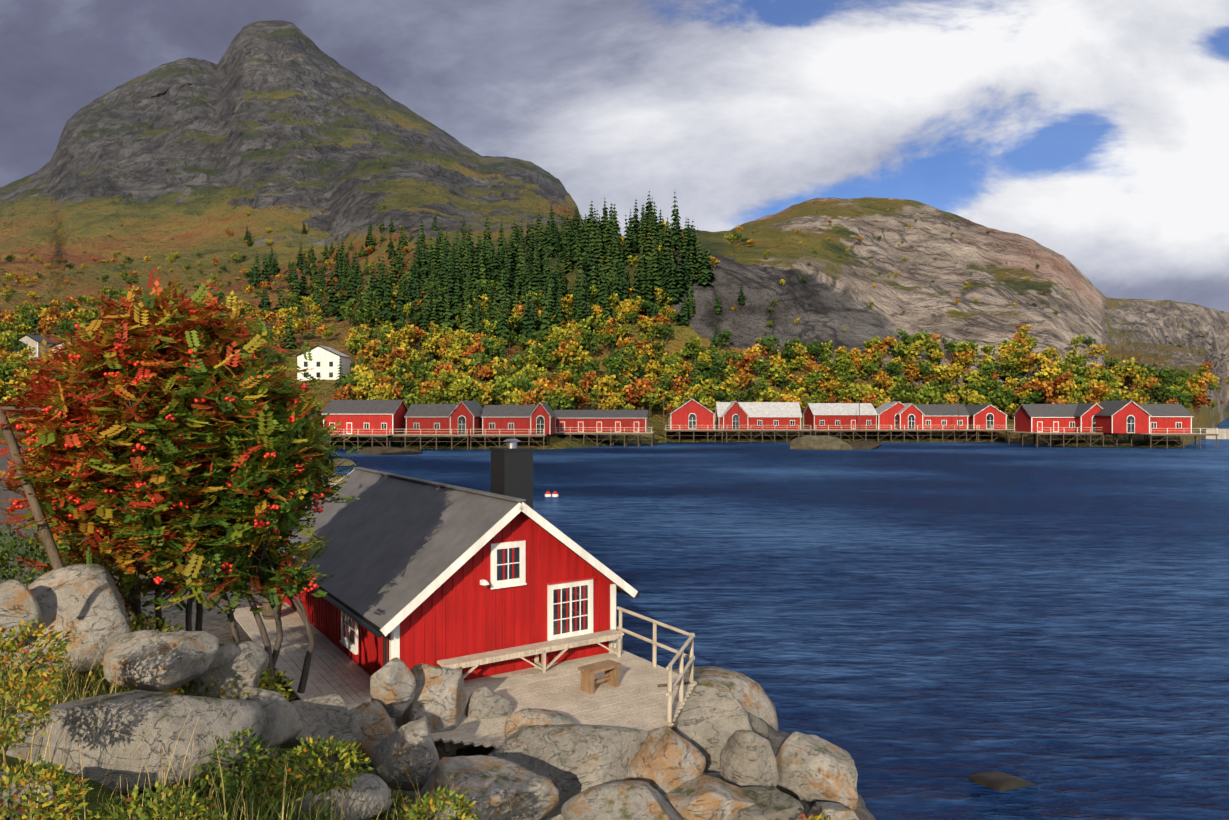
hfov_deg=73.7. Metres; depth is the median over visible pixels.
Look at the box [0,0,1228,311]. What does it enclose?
sky
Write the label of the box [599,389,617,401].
birch
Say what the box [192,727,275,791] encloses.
shrub
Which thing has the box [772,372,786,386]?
birch
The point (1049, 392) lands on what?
autumn tree
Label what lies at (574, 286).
conifer
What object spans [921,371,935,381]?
birch
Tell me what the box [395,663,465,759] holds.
boulder
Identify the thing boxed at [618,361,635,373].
birch
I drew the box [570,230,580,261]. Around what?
conifer
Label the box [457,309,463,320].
birch
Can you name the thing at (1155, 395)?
birch
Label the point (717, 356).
birch
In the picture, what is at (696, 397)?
birch
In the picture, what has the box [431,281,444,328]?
conifer
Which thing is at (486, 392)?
birch
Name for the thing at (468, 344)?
conifer
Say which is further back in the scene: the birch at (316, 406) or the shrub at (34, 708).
the birch at (316, 406)
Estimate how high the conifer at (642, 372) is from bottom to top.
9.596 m
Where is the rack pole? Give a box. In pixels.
[0,406,71,569]
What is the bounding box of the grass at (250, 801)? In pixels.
[0,646,528,819]
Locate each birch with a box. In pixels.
[0,310,15,317]
[0,324,5,330]
[0,330,16,349]
[0,349,12,362]
[0,360,15,381]
[0,364,15,382]
[0,380,6,395]
[0,384,5,396]
[0,394,16,406]
[0,399,15,413]
[2,352,18,361]
[3,314,14,321]
[4,273,13,280]
[4,293,12,306]
[5,321,14,332]
[5,369,37,389]
[6,254,14,263]
[6,384,30,397]
[7,321,27,332]
[7,336,25,353]
[7,355,17,363]
[9,362,20,368]
[11,331,23,338]
[13,273,22,285]
[13,323,32,334]
[13,346,35,368]
[15,306,24,323]
[16,312,26,321]
[17,355,37,371]
[20,305,33,313]
[23,319,37,332]
[24,311,44,334]
[27,293,38,301]
[29,276,37,282]
[34,313,46,335]
[35,272,42,280]
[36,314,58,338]
[37,303,49,309]
[41,308,59,325]
[46,306,63,327]
[50,299,63,311]
[50,321,69,334]
[61,312,76,321]
[63,321,74,337]
[64,296,81,310]
[64,301,77,311]
[65,263,74,268]
[65,309,80,320]
[69,325,83,336]
[76,296,85,302]
[76,308,97,326]
[81,295,90,305]
[86,297,100,307]
[89,307,101,318]
[97,286,114,298]
[101,274,108,285]
[113,251,120,261]
[119,273,127,280]
[119,291,127,296]
[124,255,133,265]
[125,277,139,285]
[128,270,137,276]
[142,256,150,265]
[165,257,175,264]
[170,252,178,259]
[183,264,190,270]
[210,274,218,279]
[210,292,224,302]
[212,257,218,271]
[224,294,237,305]
[228,306,248,314]
[230,253,238,259]
[237,300,254,319]
[239,269,247,275]
[240,319,255,337]
[243,272,250,280]
[245,286,253,299]
[248,309,266,320]
[257,281,270,290]
[261,346,282,364]
[263,239,272,244]
[263,312,277,324]
[268,326,284,344]
[274,320,285,329]
[281,306,296,322]
[282,318,305,336]
[283,295,291,303]
[290,294,305,309]
[292,303,305,319]
[297,319,311,339]
[300,296,319,319]
[304,332,315,339]
[305,398,322,418]
[308,315,316,323]
[312,305,321,317]
[312,316,321,326]
[315,325,330,336]
[316,312,324,319]
[321,307,335,317]
[321,329,333,341]
[324,259,334,266]
[326,324,334,338]
[332,383,353,399]
[339,372,354,386]
[340,298,357,324]
[341,333,368,353]
[341,376,361,390]
[342,308,360,326]
[344,334,366,365]
[347,328,362,337]
[348,341,367,354]
[350,364,375,378]
[350,386,367,399]
[350,388,367,399]
[351,378,383,397]
[354,371,376,397]
[355,308,375,323]
[358,340,381,366]
[358,356,372,367]
[360,324,370,333]
[360,327,378,340]
[364,263,372,270]
[365,247,372,253]
[367,395,381,399]
[368,369,388,385]
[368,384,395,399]
[369,347,390,357]
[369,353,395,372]
[371,373,397,388]
[372,382,393,394]
[374,318,393,330]
[376,327,390,345]
[376,346,392,357]
[378,342,395,349]
[380,325,396,332]
[382,301,395,313]
[382,330,400,346]
[385,363,405,379]
[388,376,399,387]
[389,346,411,361]
[389,386,404,399]
[390,331,403,346]
[391,290,401,303]
[393,343,412,357]
[393,358,409,372]
[394,374,412,396]
[395,321,406,330]
[395,356,413,368]
[396,324,417,353]
[396,343,414,355]
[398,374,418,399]
[400,388,421,402]
[401,246,409,256]
[403,302,412,315]
[403,393,426,408]
[405,311,421,325]
[406,349,428,370]
[409,326,428,352]
[409,359,428,379]
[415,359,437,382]
[418,381,439,396]
[420,336,437,345]
[421,336,440,360]
[421,381,440,395]
[423,282,434,296]
[425,385,445,403]
[425,394,447,403]
[427,371,438,381]
[428,331,441,339]
[428,372,445,392]
[429,323,443,338]
[430,382,450,401]
[431,359,445,375]
[432,361,455,374]
[435,347,447,362]
[435,382,467,401]
[438,359,461,372]
[438,369,462,392]
[441,327,458,338]
[441,334,456,353]
[441,394,467,403]
[445,346,462,364]
[445,368,463,378]
[446,335,464,364]
[446,373,462,396]
[447,376,473,401]
[448,349,465,367]
[451,318,462,330]
[451,329,464,344]
[452,332,467,346]
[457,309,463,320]
[459,357,472,375]
[461,342,484,360]
[462,377,483,401]
[463,392,472,400]
[465,305,483,322]
[465,341,486,357]
[465,357,490,380]
[465,359,478,378]
[466,332,482,345]
[469,352,483,360]
[470,333,487,347]
[472,380,491,405]
[473,293,492,312]
[473,365,494,384]
[473,381,496,403]
[474,279,488,295]
[474,394,491,407]
[475,352,495,382]
[476,359,499,381]
[479,337,499,358]
[480,312,493,326]
[480,319,492,335]
[482,307,492,315]
[483,321,497,337]
[486,337,505,353]
[486,387,504,404]
[487,359,511,376]
[489,375,517,403]
[490,280,505,296]
[491,356,502,381]
[492,363,515,374]
[494,377,520,401]
[495,367,519,381]
[496,391,527,404]
[500,329,520,348]
[505,318,516,330]
[507,312,521,330]
[507,364,517,374]
[508,354,526,372]
[509,375,525,402]
[509,387,531,404]
[510,307,519,330]
[513,334,532,352]
[514,373,538,400]
[516,305,526,316]
[518,293,536,305]
[520,350,538,367]
[520,388,539,404]
[521,367,541,383]
[522,364,537,370]
[523,344,541,366]
[526,381,539,403]
[527,340,536,346]
[529,330,546,345]
[532,294,545,310]
[533,331,544,342]
[533,394,551,404]
[534,318,551,328]
[536,346,558,371]
[536,367,548,390]
[536,378,555,395]
[538,385,555,398]
[539,352,564,371]
[539,395,557,409]
[542,389,562,409]
[543,339,561,352]
[545,324,557,336]
[546,391,574,409]
[549,325,566,341]
[550,332,561,343]
[551,345,572,363]
[552,361,565,369]
[552,370,571,386]
[553,363,577,385]
[553,382,578,398]
[557,398,577,409]
[560,294,574,313]
[560,319,577,327]
[560,337,579,362]
[562,323,580,337]
[562,331,583,343]
[562,335,581,346]
[563,306,573,316]
[564,342,578,369]
[565,309,583,322]
[565,340,581,369]
[565,384,582,394]
[567,373,580,385]
[569,350,591,374]
[572,359,591,372]
[573,395,589,409]
[575,316,595,335]
[576,371,586,379]
[577,381,592,392]
[578,371,595,393]
[579,394,591,409]
[580,329,599,354]
[582,341,597,353]
[583,366,596,374]
[585,302,594,316]
[585,358,599,371]
[585,388,600,408]
[589,286,598,295]
[591,304,602,324]
[592,330,601,340]
[592,375,607,398]
[592,375,616,400]
[594,313,610,331]
[596,321,612,332]
[597,382,620,392]
[597,398,615,409]
[598,332,615,352]
[598,381,627,396]
[599,368,622,380]
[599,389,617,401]
[601,329,616,343]
[605,347,630,379]
[605,361,628,377]
[607,293,618,311]
[607,317,616,327]
[608,354,625,379]
[608,396,622,409]
[609,299,629,316]
[613,324,628,336]
[613,378,637,405]
[616,313,628,323]
[616,328,632,338]
[616,337,634,359]
[617,373,635,385]
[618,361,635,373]
[619,405,631,409]
[621,302,638,315]
[621,384,638,405]
[624,346,640,360]
[625,287,633,298]
[625,311,639,323]
[626,358,638,377]
[627,254,638,270]
[628,303,642,312]
[629,296,644,321]
[629,339,648,348]
[632,340,650,358]
[633,351,646,360]
[635,378,654,409]
[636,333,650,340]
[636,358,646,376]
[637,315,654,336]
[638,298,656,314]
[638,317,654,331]
[638,343,662,362]
[639,396,657,413]
[640,386,661,416]
[641,363,659,375]
[643,373,658,385]
[644,303,661,315]
[646,359,663,374]
[647,321,662,341]
[650,340,666,355]
[652,313,669,334]
[652,355,661,363]
[653,387,667,406]
[654,288,664,304]
[654,399,669,415]
[656,290,672,306]
[656,306,668,314]
[657,309,667,321]
[657,376,673,400]
[658,324,673,338]
[658,369,670,389]
[659,365,677,378]
[660,361,677,370]
[661,352,673,361]
[662,355,681,365]
[662,404,675,415]
[663,308,675,317]
[665,390,679,404]
[666,376,683,393]
[667,312,677,325]
[669,362,682,377]
[670,391,682,402]
[670,394,692,408]
[671,384,688,399]
[674,348,694,360]
[678,365,684,376]
[680,337,701,360]
[681,385,693,397]
[682,361,698,379]
[682,376,691,384]
[683,384,701,397]
[688,346,706,358]
[690,345,706,357]
[690,376,705,390]
[690,377,716,395]
[691,362,708,374]
[691,370,710,384]
[691,394,698,400]
[694,391,710,404]
[697,352,712,370]
[697,358,706,371]
[700,397,719,411]
[702,349,711,358]
[707,344,718,355]
[709,256,719,268]
[710,358,727,383]
[711,355,723,362]
[712,388,731,401]
[714,329,731,352]
[715,377,739,398]
[716,386,736,401]
[717,359,734,381]
[718,348,739,363]
[719,365,737,379]
[724,234,736,242]
[728,391,743,401]
[732,369,754,391]
[733,232,741,240]
[733,356,745,370]
[735,225,742,231]
[735,352,749,362]
[735,352,756,383]
[736,390,752,401]
[738,354,762,371]
[740,237,748,243]
[742,346,759,362]
[745,384,761,401]
[747,239,755,245]
[747,343,764,357]
[749,356,772,375]
[754,376,765,390]
[754,388,772,401]
[759,386,783,401]
[760,335,779,365]
[760,378,771,388]
[761,345,773,359]
[765,363,787,390]
[769,355,789,368]
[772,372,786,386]
[776,375,789,389]
[777,393,794,401]
[778,347,793,373]
[780,337,802,353]
[781,376,794,385]
[784,386,798,394]
[785,362,800,377]
[786,374,801,382]
[787,379,805,393]
[787,387,806,399]
[788,397,804,407]
[790,343,808,374]
[791,354,810,373]
[795,374,819,399]
[800,394,821,408]
[801,370,823,398]
[803,343,824,360]
[803,354,813,370]
[804,360,824,375]
[807,339,824,362]
[808,371,831,381]
[812,366,836,383]
[812,389,831,402]
[813,380,826,392]
[818,353,830,361]
[819,360,833,366]
[819,380,840,401]
[819,393,836,402]
[820,340,833,356]
[821,343,832,355]
[824,381,843,395]
[825,354,848,370]
[825,364,837,374]
[826,365,846,380]
[833,350,851,363]
[833,377,847,395]
[834,357,858,387]
[835,370,850,387]
[835,382,856,400]
[836,346,847,353]
[840,397,853,402]
[844,358,861,378]
[846,374,855,385]
[848,349,862,360]
[849,347,866,360]
[850,357,861,377]
[850,384,865,402]
[852,393,866,402]
[856,384,879,402]
[858,351,883,372]
[858,358,874,380]
[858,358,878,383]
[862,392,876,406]
[863,335,884,351]
[863,347,886,365]
[871,370,886,380]
[874,335,895,364]
[875,373,893,398]
[877,388,892,401]
[878,379,894,390]
[878,397,894,405]
[880,338,903,357]
[883,360,901,370]
[885,361,903,379]
[887,386,901,398]
[888,376,909,391]
[893,390,900,401]
[894,344,912,362]
[894,347,915,362]
[895,328,912,345]
[897,363,907,373]
[897,389,919,402]
[898,358,922,379]
[902,368,921,383]
[902,382,920,394]
[904,333,921,344]
[904,360,916,375]
[905,340,924,359]
[908,390,930,403]
[910,358,930,373]
[910,393,928,404]
[911,365,924,381]
[912,330,932,354]
[919,336,940,359]
[919,363,936,381]
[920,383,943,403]
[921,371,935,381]
[925,333,941,342]
[926,379,939,400]
[927,348,946,364]
[927,358,941,365]
[930,365,947,382]
[935,365,961,386]
[935,383,953,397]
[937,393,955,403]
[940,374,954,387]
[943,339,958,357]
[944,393,957,403]
[945,351,972,366]
[946,363,965,384]
[947,348,957,358]
[950,384,972,400]
[952,340,980,357]
[954,353,972,375]
[960,340,978,352]
[960,376,986,392]
[962,389,986,404]
[963,352,977,366]
[964,370,980,382]
[965,349,975,365]
[967,382,985,395]
[977,361,996,381]
[978,355,998,368]
[978,376,1002,392]
[978,381,997,400]
[981,343,996,355]
[981,353,990,360]
[985,393,1012,411]
[986,389,1000,402]
[988,371,998,379]
[988,387,1017,410]
[994,349,1015,376]
[996,357,1020,376]
[997,339,1016,348]
[998,344,1020,354]
[1002,378,1017,391]
[1003,339,1020,347]
[1004,366,1024,380]
[1004,403,1018,418]
[1009,333,1027,345]
[1011,349,1027,361]
[1014,324,1030,336]
[1014,383,1031,403]
[1015,379,1028,386]
[1016,345,1032,359]
[1016,362,1029,377]
[1017,388,1035,403]
[1018,354,1036,378]
[1019,332,1034,342]
[1019,376,1033,385]
[1019,391,1041,403]
[1023,337,1038,352]
[1027,378,1047,392]
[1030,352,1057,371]
[1032,367,1058,383]
[1033,352,1049,367]
[1034,374,1058,385]
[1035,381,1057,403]
[1035,391,1047,402]
[1045,346,1060,361]
[1046,367,1065,379]
[1050,373,1073,395]
[1051,398,1067,403]
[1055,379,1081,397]
[1056,359,1074,372]
[1061,348,1089,365]
[1065,396,1077,402]
[1066,354,1088,368]
[1067,391,1083,400]
[1069,334,1084,353]
[1070,363,1092,378]
[1070,392,1082,400]
[1072,381,1096,398]
[1074,376,1092,384]
[1082,337,1095,350]
[1083,393,1102,402]
[1084,370,1095,382]
[1085,344,1107,363]
[1085,362,1110,371]
[1089,381,1114,398]
[1090,379,1112,396]
[1096,369,1120,387]
[1099,390,1118,400]
[1100,380,1127,392]
[1102,392,1129,400]
[1105,356,1119,373]
[1111,365,1135,387]
[1114,357,1137,389]
[1116,389,1135,399]
[1118,368,1138,390]
[1121,393,1138,401]
[1132,365,1153,380]
[1132,374,1152,393]
[1134,396,1149,403]
[1135,363,1154,374]
[1136,377,1161,400]
[1136,389,1148,401]
[1141,364,1157,377]
[1147,383,1172,403]
[1155,372,1175,384]
[1158,366,1176,383]
[1159,386,1189,401]
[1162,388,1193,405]
[1166,398,1178,403]
[1170,377,1186,386]
[1176,368,1192,379]
[1178,401,1192,408]
[1183,374,1200,384]
[1185,381,1211,417]
[1185,389,1198,397]
[1189,393,1210,415]
[1193,377,1212,389]
[1194,366,1208,376]
[1198,361,1212,376]
[1202,371,1218,393]
[1202,372,1214,388]
[1207,400,1217,410]
[1208,380,1215,394]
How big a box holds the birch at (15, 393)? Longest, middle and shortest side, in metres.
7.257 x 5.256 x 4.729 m
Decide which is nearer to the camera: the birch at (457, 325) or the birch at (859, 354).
the birch at (859, 354)
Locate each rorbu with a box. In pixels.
[321,397,414,449]
[388,401,482,449]
[469,402,556,449]
[551,407,654,446]
[663,396,722,442]
[710,399,811,441]
[802,401,890,441]
[866,399,931,442]
[906,402,978,441]
[955,402,1020,441]
[1007,401,1118,446]
[1095,400,1217,447]
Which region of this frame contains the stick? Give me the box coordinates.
[657,682,690,686]
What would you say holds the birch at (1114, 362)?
on the mountains
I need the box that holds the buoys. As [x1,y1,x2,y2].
[545,491,557,496]
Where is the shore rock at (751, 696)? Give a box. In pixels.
[672,666,777,731]
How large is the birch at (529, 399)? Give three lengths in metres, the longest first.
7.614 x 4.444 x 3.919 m
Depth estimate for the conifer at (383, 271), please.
319.68 m
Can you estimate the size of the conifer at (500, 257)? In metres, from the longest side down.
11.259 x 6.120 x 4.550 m
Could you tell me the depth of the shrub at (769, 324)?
242.05 m
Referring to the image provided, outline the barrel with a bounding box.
[262,595,281,619]
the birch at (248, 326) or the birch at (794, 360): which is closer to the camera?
the birch at (794, 360)
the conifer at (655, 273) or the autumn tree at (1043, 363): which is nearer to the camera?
the autumn tree at (1043, 363)
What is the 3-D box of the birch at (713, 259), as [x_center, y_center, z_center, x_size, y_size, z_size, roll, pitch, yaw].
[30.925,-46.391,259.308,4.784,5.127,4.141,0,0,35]
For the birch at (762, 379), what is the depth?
216.77 m
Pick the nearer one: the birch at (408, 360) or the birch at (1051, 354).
the birch at (408, 360)
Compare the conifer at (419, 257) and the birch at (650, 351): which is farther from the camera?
the conifer at (419, 257)
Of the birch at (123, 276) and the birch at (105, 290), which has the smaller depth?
the birch at (105, 290)
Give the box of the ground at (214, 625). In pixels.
[0,445,874,819]
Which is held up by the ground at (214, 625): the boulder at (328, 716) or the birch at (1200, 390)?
the boulder at (328, 716)
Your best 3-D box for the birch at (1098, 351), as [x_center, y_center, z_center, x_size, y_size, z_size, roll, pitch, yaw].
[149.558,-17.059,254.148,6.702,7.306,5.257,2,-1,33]
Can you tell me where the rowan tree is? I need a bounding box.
[0,268,360,693]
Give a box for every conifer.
[243,227,249,240]
[247,233,252,245]
[251,259,259,289]
[254,246,260,279]
[257,253,271,290]
[257,287,271,312]
[259,287,273,318]
[264,321,278,364]
[266,245,274,273]
[266,252,271,274]
[271,256,280,274]
[274,280,285,310]
[282,307,299,348]
[286,258,292,282]
[288,265,299,291]
[289,282,302,316]
[291,262,305,300]
[296,244,304,269]
[299,262,308,296]
[302,220,306,233]
[302,246,306,265]
[305,257,310,274]
[307,257,319,278]
[309,245,316,261]
[309,264,315,292]
[310,286,321,317]
[313,269,326,309]
[314,288,322,314]
[319,265,323,284]
[319,269,327,296]
[322,264,339,315]
[324,236,330,265]
[328,243,333,255]
[333,241,341,278]
[333,278,346,320]
[334,356,344,391]
[336,234,345,265]
[336,253,345,290]
[336,270,343,293]
[339,259,347,280]
[339,268,357,313]
[343,264,352,290]
[345,246,349,269]
[350,251,359,287]
[350,352,354,377]
[353,297,362,324]
[354,265,364,295]
[354,350,361,372]
[356,257,362,276]
[359,243,363,257]
[360,271,372,310]
[362,276,372,312]
[363,252,368,274]
[364,224,375,256]
[369,262,376,293]
[369,295,378,325]
[373,265,384,313]
[375,256,384,283]
[377,269,392,319]
[377,285,394,326]
[378,218,385,231]
[380,251,386,285]
[381,266,395,300]
[385,235,396,258]
[388,214,394,233]
[388,249,397,283]
[392,244,405,273]
[392,281,405,318]
[392,287,405,330]
[395,226,403,260]
[396,261,405,287]
[396,356,403,380]
[398,225,408,256]
[402,249,411,291]
[402,276,409,312]
[404,262,418,302]
[405,278,411,303]
[408,248,419,292]
[408,267,420,316]
[409,284,422,320]
[411,239,419,271]
[412,246,421,278]
[414,218,425,254]
[416,300,429,343]
[417,276,430,326]
[418,245,427,280]
[418,272,424,296]
[419,283,430,330]
[420,283,434,329]
[422,240,426,257]
[423,256,436,282]
[423,330,434,360]
[425,249,429,266]
[426,231,432,259]
[428,237,439,273]
[428,263,435,297]
[428,297,439,338]
[429,231,443,262]
[429,260,438,289]
[430,286,436,303]
[431,210,439,230]
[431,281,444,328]
[434,238,444,274]
[434,345,440,359]
[435,239,439,259]
[435,255,446,295]
[436,218,444,248]
[436,228,441,253]
[437,247,448,281]
[438,296,454,337]
[442,275,453,317]
[443,231,450,258]
[443,261,457,299]
[443,290,456,331]
[444,275,452,303]
[445,245,454,274]
[448,238,455,261]
[448,256,461,295]
[451,283,462,323]
[452,228,459,252]
[452,256,463,293]
[453,281,461,317]
[454,242,461,273]
[458,245,471,280]
[459,267,471,300]
[459,301,475,335]
[460,224,466,256]
[460,236,464,260]
[460,261,465,290]
[460,293,466,328]
[462,214,466,233]
[462,279,471,305]
[465,335,471,349]
[466,231,476,273]
[467,225,475,270]
[467,251,472,277]
[468,252,476,299]
[470,284,484,324]
[472,314,480,334]
[473,230,486,276]
[473,305,480,328]
[475,250,489,291]
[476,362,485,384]
[479,241,487,268]
[479,317,486,344]
[482,215,493,251]
[484,230,488,259]
[484,240,493,274]
[484,276,494,314]
[485,240,493,274]
[487,251,492,278]
[488,249,502,285]
[488,286,499,336]
[491,299,508,349]
[493,270,510,311]
[496,215,504,254]
[496,247,503,272]
[497,290,506,318]
[498,336,506,363]
[500,250,508,283]
[501,247,505,270]
[502,237,515,280]
[502,259,513,300]
[503,288,511,331]
[507,261,513,283]
[509,288,520,329]
[510,215,519,248]
[510,265,521,303]
[511,228,518,254]
[511,233,518,272]
[514,244,522,285]
[516,222,519,242]
[517,219,524,248]
[517,287,532,340]
[518,248,529,294]
[519,294,537,347]
[520,261,532,297]
[520,282,533,335]
[521,262,524,292]
[524,221,530,244]
[525,216,535,255]
[526,233,532,263]
[527,256,542,302]
[530,312,542,346]
[531,234,541,264]
[532,244,542,267]
[532,246,541,278]
[532,262,544,301]
[533,305,539,330]
[535,208,544,240]
[536,229,542,254]
[538,263,547,307]
[539,220,548,259]
[539,288,551,336]
[540,242,549,272]
[540,284,554,315]
[541,224,557,260]
[541,281,554,323]
[543,252,549,285]
[543,264,557,305]
[544,256,549,282]
[545,206,556,234]
[545,290,552,324]
[546,264,557,291]
[551,291,560,323]
[553,223,560,249]
[553,282,564,316]
[553,294,565,335]
[554,256,560,290]
[556,272,566,303]
[557,226,563,250]
[557,227,568,261]
[557,261,568,286]
[559,215,566,238]
[562,241,575,271]
[562,271,568,293]
[562,280,572,323]
[565,208,571,237]
[565,208,578,259]
[566,281,576,321]
[567,224,571,245]
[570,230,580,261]
[572,291,584,323]
[572,295,576,317]
[573,244,588,298]
[573,272,585,308]
[574,276,586,303]
[575,209,579,234]
[575,269,581,305]
[577,215,582,242]
[577,219,588,266]
[577,254,588,287]
[577,295,582,323]
[578,217,589,264]
[578,276,590,319]
[580,295,595,337]
[584,201,594,239]
[584,276,593,314]
[585,236,596,292]
[585,240,597,276]
[587,256,597,299]
[589,215,596,254]
[592,259,603,305]
[592,261,604,306]
[593,223,605,273]
[594,210,600,249]
[595,267,611,318]
[596,233,605,272]
[598,205,607,246]
[599,277,612,316]
[600,198,608,236]
[601,217,608,249]
[602,234,607,259]
[602,288,616,325]
[603,238,615,271]
[603,250,612,285]
[604,210,615,252]
[606,232,615,269]
[607,203,618,235]
[607,270,610,290]
[608,261,616,293]
[608,276,615,300]
[609,341,614,355]
[610,236,626,272]
[610,258,624,316]
[611,328,616,348]
[612,204,622,244]
[616,248,631,290]
[616,255,621,289]
[618,228,623,254]
[619,265,630,300]
[619,274,623,300]
[621,215,636,264]
[628,207,635,239]
[628,340,639,381]
[629,229,639,254]
[630,264,641,300]
[631,200,639,236]
[631,251,645,297]
[635,213,650,244]
[635,225,644,251]
[637,204,647,232]
[637,219,648,248]
[637,244,647,293]
[639,215,646,248]
[639,260,646,298]
[639,265,656,313]
[639,346,650,377]
[642,221,653,268]
[643,258,649,284]
[645,191,650,220]
[646,197,653,221]
[648,304,656,332]
[649,202,658,233]
[650,211,658,248]
[650,240,662,295]
[650,242,661,289]
[655,210,663,242]
[655,248,666,285]
[656,232,663,256]
[657,221,674,276]
[658,249,682,303]
[661,224,666,244]
[663,217,671,251]
[663,249,678,292]
[664,226,676,252]
[664,257,678,305]
[666,236,676,273]
[669,192,681,249]
[673,205,682,249]
[675,248,688,296]
[677,218,688,257]
[677,258,689,288]
[677,294,690,324]
[680,219,690,246]
[682,237,695,265]
[683,221,698,273]
[683,251,692,287]
[686,279,695,309]
[687,246,696,282]
[687,290,695,315]
[692,357,698,380]
[694,227,703,277]
[694,245,715,285]
[697,255,704,283]
[705,238,715,280]
[708,337,713,359]
[709,347,722,384]
[712,315,718,345]
[714,288,721,313]
[737,279,744,304]
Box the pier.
[1197,425,1228,438]
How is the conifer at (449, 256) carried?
on the mountains
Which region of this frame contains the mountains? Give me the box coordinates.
[0,20,1228,448]
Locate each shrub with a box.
[0,518,89,585]
[0,535,114,584]
[0,618,75,697]
[0,668,59,750]
[0,754,93,819]
[1,524,114,586]
[72,781,227,819]
[89,625,140,681]
[114,578,160,626]
[129,612,184,631]
[161,643,275,698]
[167,642,225,694]
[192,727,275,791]
[256,753,334,807]
[257,666,295,700]
[257,749,332,791]
[272,734,373,803]
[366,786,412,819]
[399,785,480,819]
[762,250,770,257]
[766,320,774,326]
[797,812,828,819]
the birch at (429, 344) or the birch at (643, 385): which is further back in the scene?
the birch at (429, 344)
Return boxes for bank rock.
[702,772,780,791]
[746,711,767,737]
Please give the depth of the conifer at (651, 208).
317.44 m
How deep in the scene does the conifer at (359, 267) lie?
385.44 m
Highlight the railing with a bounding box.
[616,606,694,728]
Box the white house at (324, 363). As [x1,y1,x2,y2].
[296,345,349,380]
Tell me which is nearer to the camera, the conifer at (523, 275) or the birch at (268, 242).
the conifer at (523, 275)
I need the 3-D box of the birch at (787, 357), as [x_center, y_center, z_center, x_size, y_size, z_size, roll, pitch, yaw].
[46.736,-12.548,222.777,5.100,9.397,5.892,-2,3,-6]
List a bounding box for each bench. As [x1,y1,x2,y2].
[437,629,623,678]
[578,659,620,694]
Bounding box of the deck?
[232,602,696,751]
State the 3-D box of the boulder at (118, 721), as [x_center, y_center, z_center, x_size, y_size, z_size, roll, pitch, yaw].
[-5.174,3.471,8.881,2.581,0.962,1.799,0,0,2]
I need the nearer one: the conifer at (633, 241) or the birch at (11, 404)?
the birch at (11, 404)
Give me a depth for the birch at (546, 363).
209.03 m
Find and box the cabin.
[275,439,638,680]
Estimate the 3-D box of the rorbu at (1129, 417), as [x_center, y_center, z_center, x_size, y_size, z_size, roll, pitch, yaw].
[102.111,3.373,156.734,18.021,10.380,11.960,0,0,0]
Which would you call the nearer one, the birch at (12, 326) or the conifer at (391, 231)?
the birch at (12, 326)
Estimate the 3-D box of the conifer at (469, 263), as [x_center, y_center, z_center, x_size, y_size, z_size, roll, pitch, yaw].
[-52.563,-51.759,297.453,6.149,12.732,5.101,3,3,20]
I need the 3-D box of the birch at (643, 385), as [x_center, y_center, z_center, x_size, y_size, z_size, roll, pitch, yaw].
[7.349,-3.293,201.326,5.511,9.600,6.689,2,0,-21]
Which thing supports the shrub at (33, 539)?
on the ground at (214, 625)
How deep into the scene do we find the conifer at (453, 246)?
320.77 m
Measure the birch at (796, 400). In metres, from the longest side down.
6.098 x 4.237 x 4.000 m
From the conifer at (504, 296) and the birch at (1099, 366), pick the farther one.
the conifer at (504, 296)
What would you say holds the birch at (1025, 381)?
on the mountains
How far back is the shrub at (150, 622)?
12.78 m
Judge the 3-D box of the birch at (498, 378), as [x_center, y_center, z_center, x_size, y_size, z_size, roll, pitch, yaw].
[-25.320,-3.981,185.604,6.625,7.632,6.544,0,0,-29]
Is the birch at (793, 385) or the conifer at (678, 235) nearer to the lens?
the birch at (793, 385)
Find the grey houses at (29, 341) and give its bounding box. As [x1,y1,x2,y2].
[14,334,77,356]
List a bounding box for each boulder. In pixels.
[0,579,41,643]
[0,690,266,792]
[0,772,52,818]
[1,563,130,673]
[103,630,218,691]
[186,641,268,699]
[245,688,302,752]
[277,693,361,749]
[287,773,391,819]
[335,700,395,768]
[370,657,415,717]
[374,716,439,791]
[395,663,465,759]
[409,755,558,819]
[465,686,513,718]
[488,724,649,819]
[505,708,574,737]
[561,780,683,819]
[625,726,705,794]
[662,775,754,819]
[672,685,751,772]
[720,730,778,787]
[731,787,803,819]
[776,732,857,810]
[806,802,858,819]
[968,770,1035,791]
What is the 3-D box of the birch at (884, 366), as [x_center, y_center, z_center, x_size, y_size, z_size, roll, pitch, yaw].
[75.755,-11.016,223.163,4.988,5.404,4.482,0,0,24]
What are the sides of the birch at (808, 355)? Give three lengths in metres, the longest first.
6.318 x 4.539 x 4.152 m
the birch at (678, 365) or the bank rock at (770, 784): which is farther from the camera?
the birch at (678, 365)
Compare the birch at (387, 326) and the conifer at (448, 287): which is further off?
the conifer at (448, 287)
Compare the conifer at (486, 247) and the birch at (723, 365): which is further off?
the conifer at (486, 247)
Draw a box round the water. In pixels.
[325,418,1228,819]
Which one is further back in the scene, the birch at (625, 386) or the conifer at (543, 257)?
the conifer at (543, 257)
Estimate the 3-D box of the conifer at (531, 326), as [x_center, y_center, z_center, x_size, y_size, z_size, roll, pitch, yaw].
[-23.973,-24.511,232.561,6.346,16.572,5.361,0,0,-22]
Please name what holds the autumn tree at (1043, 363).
on the mountains
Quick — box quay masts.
[405,397,1176,431]
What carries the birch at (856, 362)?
on the mountains
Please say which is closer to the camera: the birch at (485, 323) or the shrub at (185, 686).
the shrub at (185, 686)
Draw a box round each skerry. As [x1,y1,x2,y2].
[329,458,355,465]
[358,446,421,454]
[789,435,852,449]
[840,444,850,449]
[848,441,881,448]

